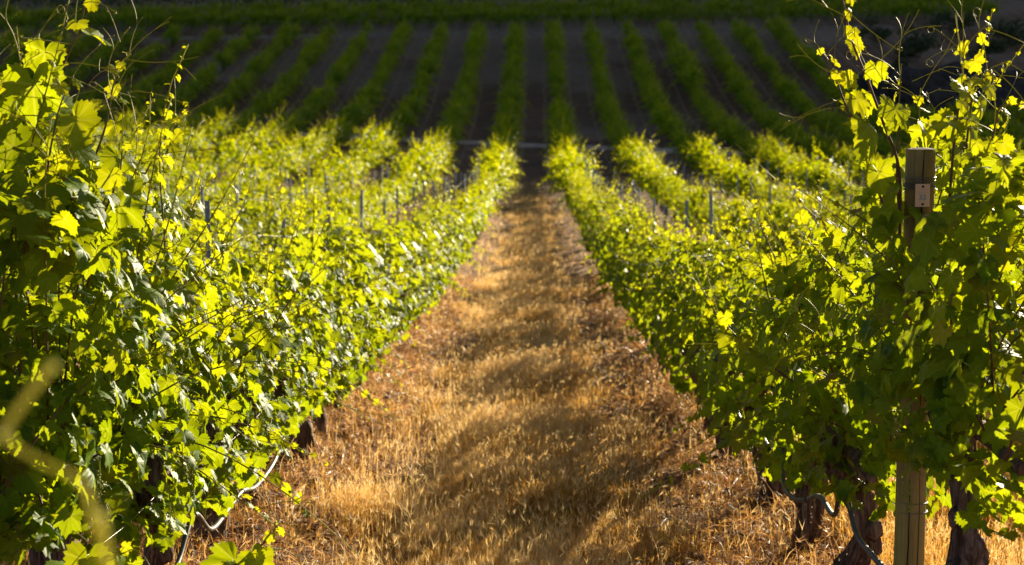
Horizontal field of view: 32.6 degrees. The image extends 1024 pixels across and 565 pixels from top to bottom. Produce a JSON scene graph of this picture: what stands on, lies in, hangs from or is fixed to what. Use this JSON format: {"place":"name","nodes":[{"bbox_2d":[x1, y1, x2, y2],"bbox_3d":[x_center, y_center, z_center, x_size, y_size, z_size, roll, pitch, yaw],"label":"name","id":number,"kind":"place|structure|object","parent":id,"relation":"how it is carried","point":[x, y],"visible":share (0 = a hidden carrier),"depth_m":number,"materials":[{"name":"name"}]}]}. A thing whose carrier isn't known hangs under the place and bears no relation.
{"place":"outdoors","nodes":[
{"label":"outdoors","id":0,"kind":"place"},
{"bbox_2d":[148,125,830,158],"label":"dirt road","id":1,"kind":"structure","parent":0,"point":[665,150],"depth_m":79.79,"materials":[{"name":"soil"}]},
{"bbox_2d":[99,25,897,41],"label":"dirt road","id":2,"kind":"structure","parent":0,"point":[502,33],"depth_m":122.52,"materials":[{"name":"brown soil"}]},
{"bbox_2d":[0,0,1023,564],"bbox_3d":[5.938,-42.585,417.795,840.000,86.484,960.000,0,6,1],"label":"ground","id":3,"kind":"structure","parent":0,"point":[534,166],"depth_m":99.10,"materials":[{"name":"soil"}]},
{"bbox_2d":[0,361,110,564],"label":"dry stalk","id":4,"kind":"object","parent":3,"relation":"on","point":[98,523],"visible":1,"depth_m":0.82,"materials":[{"name":"plant"}]},
{"bbox_2d":[2,79,338,564],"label":"grapevine","id":5,"kind":"object","parent":3,"relation":"on","point":[209,347],"visible":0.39,"depth_m":6.13,"materials":[{"name":"green plant"}]},
{"bbox_2d":[161,177,195,209],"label":"grapevine","id":6,"kind":"object","parent":3,"relation":"on","point":[173,186],"visible":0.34,"depth_m":44.25,"materials":[{"name":"green plant"}]},
{"bbox_2d":[0,0,358,564],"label":"grapevine","id":7,"kind":"object","parent":3,"relation":"on","point":[57,226],"visible":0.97,"depth_m":4.83,"materials":[{"name":"green plant"}]},
{"bbox_2d":[161,196,224,261],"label":"grapevine","id":8,"kind":"object","parent":3,"relation":"on","point":[201,236],"visible":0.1,"depth_m":20.12,"materials":[{"name":"green plant"}]},
{"bbox_2d":[205,200,211,266],"bbox_3d":[-1.573,0.426,9.121,0.041,1.710,0.023,-1,7,-8],"label":"vine stake","id":9,"kind":"object","parent":3,"relation":"on","point":[207,211],"visible":0.16,"depth_m":9.02,"materials":[{"name":"wood"}]},
{"bbox_2d":[188,181,267,265],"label":"grapevine","id":10,"kind":"object","parent":3,"relation":"on","point":[238,227],"visible":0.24,"depth_m":21.42,"materials":[{"name":"green plant"}]},
{"bbox_2d":[220,167,238,206],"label":"grapevine","id":11,"kind":"object","parent":3,"relation":"on","point":[229,180],"visible":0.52,"depth_m":51.26,"materials":[{"name":"green plant"}]},
{"bbox_2d":[174,435,286,564],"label":"irrigation hose","id":12,"kind":"object","parent":3,"relation":"on","point":[207,527],"visible":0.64,"depth_m":6.60,"materials":[{"name":"plastic"}]},
{"bbox_2d":[210,186,270,258],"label":"grapevine","id":13,"kind":"object","parent":3,"relation":"on","point":[242,215],"visible":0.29,"depth_m":22.46,"materials":[{"name":"green plant"}]},
{"bbox_2d":[228,182,268,231],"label":"grapevine","id":14,"kind":"object","parent":3,"relation":"on","point":[251,199],"visible":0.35,"depth_m":39.25,"materials":[{"name":"green plant"}]},
{"bbox_2d":[158,177,354,501],"bbox_3d":[-1.306,0.306,8.490,1.329,1.686,1.480,-3,7,-27],"label":"grapevine","id":15,"kind":"object","parent":3,"relation":"on","point":[278,288],"visible":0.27,"depth_m":8.73,"materials":[{"name":"green plant"}]},
{"bbox_2d":[233,203,280,273],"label":"grapevine","id":16,"kind":"object","parent":3,"relation":"on","point":[264,231],"visible":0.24,"depth_m":24.07,"materials":[{"name":"green plant"}]},
{"bbox_2d":[128,201,400,545],"bbox_3d":[-1.175,0.431,7.390,1.453,1.538,1.503,0,6,1],"label":"grapevine","id":17,"kind":"object","parent":3,"relation":"on","point":[282,407],"visible":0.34,"depth_m":7.38,"materials":[{"name":"green plant"}]},
{"bbox_2d":[252,173,277,205],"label":"grapevine","id":18,"kind":"object","parent":3,"relation":"on","point":[269,189],"visible":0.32,"depth_m":41.90,"materials":[{"name":"green plant"}]},
{"bbox_2d":[238,180,295,252],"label":"grapevine","id":19,"kind":"object","parent":3,"relation":"on","point":[256,210],"visible":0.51,"depth_m":24.70,"materials":[{"name":"green plant"}]},
{"bbox_2d":[250,181,299,259],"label":"grapevine","id":20,"kind":"object","parent":3,"relation":"on","point":[275,244],"visible":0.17,"depth_m":26.19,"materials":[{"name":"green plant"}]},
{"bbox_2d":[189,154,410,465],"bbox_3d":[-1.257,0.199,9.669,1.424,1.833,1.525,0,6,1],"label":"grapevine","id":21,"kind":"object","parent":3,"relation":"on","point":[304,438],"visible":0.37,"depth_m":9.71,"materials":[{"name":"green plant"}]},
{"bbox_2d":[293,174,322,207],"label":"grapevine","id":22,"kind":"object","parent":3,"relation":"on","point":[306,179],"visible":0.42,"depth_m":48.89,"materials":[{"name":"green plant"}]},
{"bbox_2d":[298,183,341,247],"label":"grapevine","id":23,"kind":"object","parent":3,"relation":"on","point":[322,211],"visible":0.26,"depth_m":30.67,"materials":[{"name":"green plant"}]},
{"bbox_2d":[306,166,340,198],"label":"grapevine","id":24,"kind":"object","parent":3,"relation":"on","point":[328,180],"visible":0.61,"depth_m":52.46,"materials":[{"name":"green plant"}]},
{"bbox_2d":[251,213,408,440],"bbox_3d":[-1.291,0.321,10.862,1.321,1.567,1.421,0,6,1],"label":"grapevine","id":25,"kind":"object","parent":3,"relation":"on","point":[338,282],"visible":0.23,"depth_m":10.79,"materials":[{"name":"green plant"}]},
{"bbox_2d":[324,178,368,234],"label":"grapevine","id":26,"kind":"object","parent":3,"relation":"on","point":[345,199],"visible":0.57,"depth_m":35.41,"materials":[{"name":"green plant"}]},
{"bbox_2d":[340,178,367,227],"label":"grapevine","id":27,"kind":"object","parent":3,"relation":"on","point":[357,196],"visible":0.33,"depth_m":37.07,"materials":[{"name":"green plant"}]},
{"bbox_2d":[294,168,443,412],"bbox_3d":[-1.160,0.110,12.169,1.364,1.791,1.585,0,6,-3],"label":"grapevine","id":28,"kind":"object","parent":3,"relation":"on","point":[357,247],"visible":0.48,"depth_m":12.00,"materials":[{"name":"green plant"}]},
{"bbox_2d":[314,190,440,392],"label":"grapevine","id":29,"kind":"object","parent":3,"relation":"on","point":[379,294],"visible":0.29,"depth_m":13.13,"materials":[{"name":"green plant"}]},
{"bbox_2d":[361,179,393,232],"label":"grapevine","id":30,"kind":"object","parent":3,"relation":"on","point":[371,189],"visible":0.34,"depth_m":41.30,"materials":[{"name":"green plant"}]},
{"bbox_2d":[360,178,398,225],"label":"grapevine","id":31,"kind":"object","parent":3,"relation":"on","point":[384,192],"visible":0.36,"depth_m":43.02,"materials":[{"name":"green plant"}]},
{"bbox_2d":[375,172,408,221],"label":"grapevine","id":32,"kind":"object","parent":3,"relation":"on","point":[387,182],"visible":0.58,"depth_m":46.52,"materials":[{"name":"green plant"}]},
{"bbox_2d":[353,220,432,377],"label":"grapevine","id":33,"kind":"object","parent":3,"relation":"on","point":[386,351],"visible":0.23,"depth_m":14.31,"materials":[{"name":"green plant"}]},
{"bbox_2d":[346,184,457,359],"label":"grapevine","id":34,"kind":"object","parent":3,"relation":"on","point":[391,239],"visible":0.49,"depth_m":15.58,"materials":[{"name":"green plant"}]},
{"bbox_2d":[352,189,454,348],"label":"grapevine","id":35,"kind":"object","parent":3,"relation":"on","point":[421,255],"visible":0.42,"depth_m":16.91,"materials":[{"name":"green plant"}]},
{"bbox_2d":[0,0,815,9],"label":"hillside scrub","id":36,"kind":"object","parent":3,"relation":"on","point":[55,3],"visible":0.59,"depth_m":133.85,"materials":[{"name":"green plant"}]},
{"bbox_2d":[359,178,458,332],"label":"grapevine","id":37,"kind":"object","parent":3,"relation":"on","point":[415,236],"visible":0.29,"depth_m":18.17,"materials":[{"name":"green plant"}]},
{"bbox_2d":[395,168,425,207],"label":"grapevine","id":38,"kind":"object","parent":3,"relation":"on","point":[404,174],"visible":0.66,"depth_m":52.37,"materials":[{"name":"green plant"}]},
{"bbox_2d":[392,187,474,320],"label":"grapevine","id":39,"kind":"object","parent":3,"relation":"on","point":[417,225],"visible":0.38,"depth_m":20.50,"materials":[{"name":"green plant"}]},
{"bbox_2d":[411,214,456,312],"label":"grapevine","id":40,"kind":"object","parent":3,"relation":"on","point":[442,253],"visible":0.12,"depth_m":21.90,"materials":[{"name":"green plant"}]},
{"bbox_2d":[396,204,475,326],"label":"grapevine","id":41,"kind":"object","parent":3,"relation":"on","point":[444,280],"visible":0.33,"depth_m":19.53,"materials":[{"name":"green plant"}]},
{"bbox_2d":[402,185,469,269],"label":"grapevine","id":42,"kind":"object","parent":3,"relation":"on","point":[450,218],"visible":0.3,"depth_m":24.26,"materials":[{"name":"green plant"}]},
{"bbox_2d":[402,176,490,296],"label":"grapevine","id":43,"kind":"object","parent":3,"relation":"on","point":[439,219],"visible":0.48,"depth_m":22.89,"materials":[{"name":"green plant"}]},
{"bbox_2d":[402,177,496,270],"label":"grapevine","id":44,"kind":"object","parent":3,"relation":"on","point":[463,244],"visible":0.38,"depth_m":25.36,"materials":[{"name":"green plant"}]},
{"bbox_2d":[417,180,482,264],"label":"grapevine","id":45,"kind":"object","parent":3,"relation":"on","point":[461,261],"visible":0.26,"depth_m":26.62,"materials":[{"name":"green plant"}]},
{"bbox_2d":[446,188,493,254],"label":"grapevine","id":46,"kind":"object","parent":3,"relation":"on","point":[469,202],"visible":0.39,"depth_m":32.39,"materials":[{"name":"green plant"}]},
{"bbox_2d":[460,187,487,251],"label":"grapevine","id":47,"kind":"object","parent":3,"relation":"on","point":[483,210],"visible":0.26,"depth_m":34.98,"materials":[{"name":"green plant"}]},
{"bbox_2d":[0,0,1023,204],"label":"distant grapevines","id":48,"kind":"object","parent":3,"relation":"on","point":[372,148],"visible":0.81,"depth_m":94.33,"materials":[{"name":"green plant"}]},
{"bbox_2d":[0,192,1023,564],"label":"dry grass","id":49,"kind":"structure","parent":3,"relation":"on","point":[514,454],"depth_m":9.51,"materials":[{"name":"brown plant"}]},
{"bbox_2d":[554,171,591,217],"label":"grapevine","id":50,"kind":"object","parent":3,"relation":"on","point":[577,186],"visible":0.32,"depth_m":43.44,"materials":[{"name":"green plant"}]},
{"bbox_2d":[558,167,589,213],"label":"grapevine","id":51,"kind":"object","parent":3,"relation":"on","point":[566,196],"visible":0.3,"depth_m":46.94,"materials":[{"name":"green plant"}]},
{"bbox_2d":[572,178,614,253],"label":"grapevine","id":52,"kind":"object","parent":3,"relation":"on","point":[590,200],"visible":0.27,"depth_m":33.50,"materials":[{"name":"green plant"}]},
{"bbox_2d":[567,162,646,259],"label":"grapevine","id":53,"kind":"object","parent":3,"relation":"on","point":[586,246],"visible":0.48,"depth_m":27.49,"materials":[{"name":"green plant"}]},
{"bbox_2d":[574,181,641,259],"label":"grapevine","id":54,"kind":"object","parent":3,"relation":"on","point":[595,210],"visible":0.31,"depth_m":26.45,"materials":[{"name":"green plant"}]},
{"bbox_2d":[575,191,648,302],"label":"grapevine","id":55,"kind":"object","parent":3,"relation":"on","point":[597,225],"visible":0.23,"depth_m":22.91,"materials":[{"name":"green plant"}]},
{"bbox_2d":[565,182,662,329],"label":"grapevine","id":56,"kind":"object","parent":3,"relation":"on","point":[602,282],"visible":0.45,"depth_m":19.25,"materials":[{"name":"green plant"}]},
{"bbox_2d":[568,190,679,286],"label":"grapevine","id":57,"kind":"object","parent":3,"relation":"on","point":[602,237],"visible":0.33,"depth_m":21.91,"materials":[{"name":"green plant"}]},
{"bbox_2d":[592,199,669,335],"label":"grapevine","id":58,"kind":"object","parent":3,"relation":"on","point":[626,251],"visible":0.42,"depth_m":18.19,"materials":[{"name":"green plant"}]},
{"bbox_2d":[585,179,676,316],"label":"grapevine","id":59,"kind":"object","parent":3,"relation":"on","point":[601,245],"visible":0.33,"depth_m":20.37,"materials":[{"name":"green plant"}]},
{"bbox_2d":[598,198,687,325],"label":"grapevine","id":60,"kind":"object","parent":3,"relation":"on","point":[636,263],"visible":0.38,"depth_m":15.75,"materials":[{"name":"green plant"}]},
{"bbox_2d":[600,209,695,376],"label":"grapevine","id":61,"kind":"object","parent":3,"relation":"on","point":[636,273],"visible":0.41,"depth_m":14.62,"materials":[{"name":"green plant"}]},
{"bbox_2d":[642,165,672,210],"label":"grapevine","id":62,"kind":"object","parent":3,"relation":"on","point":[655,184],"visible":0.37,"depth_m":51.21,"materials":[{"name":"green plant"}]},
{"bbox_2d":[612,199,706,319],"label":"grapevine","id":63,"kind":"object","parent":3,"relation":"on","point":[625,278],"visible":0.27,"depth_m":17.03,"materials":[{"name":"green plant"}]},
{"bbox_2d":[646,170,677,207],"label":"grapevine","id":64,"kind":"object","parent":3,"relation":"on","point":[660,181],"visible":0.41,"depth_m":49.80,"materials":[{"name":"green plant"}]},
{"bbox_2d":[594,188,743,413],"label":"grapevine","id":65,"kind":"object","parent":3,"relation":"on","point":[679,382],"visible":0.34,"depth_m":12.03,"materials":[{"name":"green plant"}]},
{"bbox_2d":[657,168,680,217],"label":"grapevine","id":66,"kind":"object","parent":3,"relation":"on","point":[663,190],"visible":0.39,"depth_m":47.73,"materials":[{"name":"green plant"}]},
{"bbox_2d":[659,174,693,221],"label":"grapevine","id":67,"kind":"object","parent":3,"relation":"on","point":[674,182],"visible":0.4,"depth_m":46.48,"materials":[{"name":"green plant"}]},
{"bbox_2d":[666,181,691,227],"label":"grapevine","id":68,"kind":"object","parent":3,"relation":"on","point":[674,198],"visible":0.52,"depth_m":43.97,"materials":[{"name":"green plant"}]},
{"bbox_2d":[630,205,762,399],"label":"grapevine","id":69,"kind":"object","parent":3,"relation":"on","point":[639,322],"visible":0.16,"depth_m":13.03,"materials":[{"name":"green plant"}]},
{"bbox_2d":[678,173,716,240],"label":"grapevine","id":70,"kind":"object","parent":3,"relation":"on","point":[692,204],"visible":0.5,"depth_m":38.89,"materials":[{"name":"green plant"}]},
{"bbox_2d":[620,188,780,432],"bbox_3d":[1.225,0.212,10.979,1.095,1.676,1.397,0,6,1],"label":"grapevine","id":71,"kind":"object","parent":3,"relation":"on","point":[666,302],"visible":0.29,"depth_m":11.01,"materials":[{"name":"green plant"}]},
{"bbox_2d":[693,197,718,236],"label":"grapevine","id":72,"kind":"object","parent":3,"relation":"on","point":[702,211],"visible":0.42,"depth_m":36.84,"materials":[{"name":"green plant"}]},
{"bbox_2d":[639,211,780,462],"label":"grapevine","id":73,"kind":"object","parent":3,"relation":"on","point":[697,314],"visible":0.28,"depth_m":9.75,"materials":[{"name":"green plant"}]},
{"bbox_2d":[698,194,730,236],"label":"grapevine","id":74,"kind":"object","parent":3,"relation":"on","point":[714,206],"visible":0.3,"depth_m":35.61,"materials":[{"name":"green plant"}]},
{"bbox_2d":[714,189,752,243],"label":"grapevine","id":75,"kind":"object","parent":3,"relation":"on","point":[736,201],"visible":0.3,"depth_m":31.78,"materials":[{"name":"green plant"}]},
{"bbox_2d":[721,197,754,242],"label":"grapevine","id":76,"kind":"object","parent":3,"relation":"on","point":[729,231],"visible":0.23,"depth_m":31.11,"materials":[{"name":"green plant"}]},
{"bbox_2d":[736,169,756,211],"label":"grapevine","id":77,"kind":"object","parent":3,"relation":"on","point":[742,185],"visible":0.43,"depth_m":51.00,"materials":[{"name":"green plant"}]},
{"bbox_2d":[733,195,768,245],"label":"grapevine","id":78,"kind":"object","parent":3,"relation":"on","point":[743,226],"visible":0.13,"depth_m":29.69,"materials":[{"name":"green plant"}]},
{"bbox_2d":[662,155,842,504],"bbox_3d":[1.280,0.272,8.621,1.050,1.788,1.335,0,6,1],"label":"grapevine","id":79,"kind":"object","parent":3,"relation":"on","point":[685,335],"visible":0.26,"depth_m":8.66,"materials":[{"name":"green plant"}]},
{"bbox_2d":[738,168,766,202],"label":"grapevine","id":80,"kind":"object","parent":3,"relation":"on","point":[755,177],"visible":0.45,"depth_m":50.05,"materials":[{"name":"green plant"}]},
{"bbox_2d":[733,194,774,253],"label":"grapevine","id":81,"kind":"object","parent":3,"relation":"on","point":[754,219],"visible":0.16,"depth_m":28.32,"materials":[{"name":"green plant"}]},
{"bbox_2d":[755,181,780,210],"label":"grapevine","id":82,"kind":"object","parent":3,"relation":"on","point":[765,191],"visible":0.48,"depth_m":46.19,"materials":[{"name":"green plant"}]},
{"bbox_2d":[755,194,783,254],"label":"grapevine","id":83,"kind":"object","parent":3,"relation":"on","point":[760,233],"visible":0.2,"depth_m":27.15,"materials":[{"name":"green plant"}]},
{"bbox_2d":[660,174,882,552],"bbox_3d":[1.206,0.387,7.374,1.213,1.720,1.382,0,6,1],"label":"grapevine","id":84,"kind":"object","parent":3,"relation":"on","point":[770,463],"visible":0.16,"depth_m":7.29,"materials":[{"name":"green plant"}]},
{"bbox_2d":[756,181,810,258],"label":"grapevine","id":85,"kind":"object","parent":3,"relation":"on","point":[787,216],"visible":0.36,"depth_m":24.82,"materials":[{"name":"green plant"}]},
{"bbox_2d":[756,176,810,257],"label":"grapevine","id":86,"kind":"object","parent":3,"relation":"on","point":[782,205],"visible":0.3,"depth_m":25.76,"materials":[{"name":"green plant"}]},
{"bbox_2d":[772,135,800,166],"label":"bush","id":87,"kind":"object","parent":3,"relation":"on","point":[791,149],"visible":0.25,"depth_m":69.71,"materials":[{"name":"green plant"}]},
{"bbox_2d":[773,192,829,260],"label":"grapevine","id":88,"kind":"object","parent":3,"relation":"on","point":[796,234],"visible":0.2,"depth_m":23.63,"materials":[{"name":"green plant"}]},
{"bbox_2d":[638,143,1023,564],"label":"grapevine","id":89,"kind":"object","parent":3,"relation":"on","point":[845,448],"visible":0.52,"depth_m":5.90,"materials":[{"name":"green plant"}]},
{"bbox_2d":[830,194,855,225],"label":"grapevine","id":90,"kind":"object","parent":3,"relation":"on","point":[837,211],"visible":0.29,"depth_m":35.45,"materials":[{"name":"green plant"}]},
{"bbox_2d":[831,170,856,204],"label":"grapevine","id":91,"kind":"object","parent":3,"relation":"on","point":[840,185],"visible":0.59,"depth_m":49.78,"materials":[{"name":"green plant"}]},
{"bbox_2d":[852,68,894,96],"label":"boulder","id":92,"kind":"object","parent":3,"relation":"on","point":[863,84],"visible":0.16,"depth_m":99.08,"materials":[{"name":"stone"}]},
{"bbox_2d":[726,0,1023,564],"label":"grapevine","id":93,"kind":"object","parent":3,"relation":"on","point":[947,362],"visible":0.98,"depth_m":4.74,"materials":[{"name":"green plant"}]},
{"bbox_2d":[859,14,892,42],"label":"bush","id":94,"kind":"object","parent":3,"relation":"on","point":[882,33],"visible":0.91,"depth_m":117.63,"materials":[{"name":"green plant"}]},
{"bbox_2d":[873,56,910,68],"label":"bush","id":95,"kind":"object","parent":3,"relation":"on","point":[897,63],"visible":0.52,"depth_m":105.61,"materials":[{"name":"green plant"}]},
{"bbox_2d":[894,148,935,564],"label":"end post","id":96,"kind":"object","parent":3,"relation":"on","point":[909,530],"visible":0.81,"depth_m":5.19,"materials":[{"name":"brown wood"}]},
{"bbox_2d":[681,349,884,564],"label":"irrigation hose","id":97,"kind":"object","parent":96,"relation":"attached to","point":[867,549],"visible":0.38,"depth_m":6.15,"materials":[{"name":"black plastic"}]},
{"bbox_2d":[888,67,946,102],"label":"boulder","id":98,"kind":"object","parent":3,"relation":"on","point":[909,75],"visible":0.4,"depth_m":97.09,"materials":[{"name":"grey stone"}]},
{"bbox_2d":[893,24,942,56],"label":"bush","id":99,"kind":"object","parent":3,"relation":"on","point":[915,45],"visible":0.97,"depth_m":111.48,"materials":[{"name":"green plant"}]},
{"bbox_2d":[908,86,958,110],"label":"boulder","id":100,"kind":"object","parent":3,"relation":"on","point":[938,97],"visible":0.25,"depth_m":94.14,"materials":[{"name":"grey stone"}]},
{"bbox_2d":[923,9,980,33],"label":"bush","id":101,"kind":"object","parent":3,"relation":"on","point":[967,19],"visible":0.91,"depth_m":121.98,"materials":[{"name":"green plant"}]},
{"bbox_2d":[932,61,984,90],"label":"boulder","id":102,"kind":"object","parent":3,"relation":"on","point":[945,74],"visible":0.11,"depth_m":97.27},
{"bbox_2d":[948,244,1023,397],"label":"grapevine","id":103,"kind":"object","parent":3,"relation":"on","point":[1017,350],"visible":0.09,"depth_m":12.94,"materials":[{"name":"green plant"}]},
{"bbox_2d":[966,38,1008,63],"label":"bush","id":104,"kind":"object","parent":3,"relation":"on","point":[995,46],"visible":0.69,"depth_m":109.63,"materials":[{"name":"green plant"}]},
{"bbox_2d":[973,87,1019,111],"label":"boulder","id":105,"kind":"object","parent":3,"relation":"on","point":[1001,93],"visible":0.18,"depth_m":93.67,"materials":[{"name":"stone"}]},
{"bbox_2d":[976,69,1023,101],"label":"boulder","id":106,"kind":"object","parent":3,"relation":"on","point":[1018,86],"visible":0.2,"depth_m":96.18,"materials":[{"name":"stone"}]},
{"bbox_2d":[990,18,1023,45],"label":"bush","id":107,"kind":"object","parent":3,"relation":"on","point":[1006,29],"visible":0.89,"depth_m":116.58,"materials":[{"name":"green plant"}]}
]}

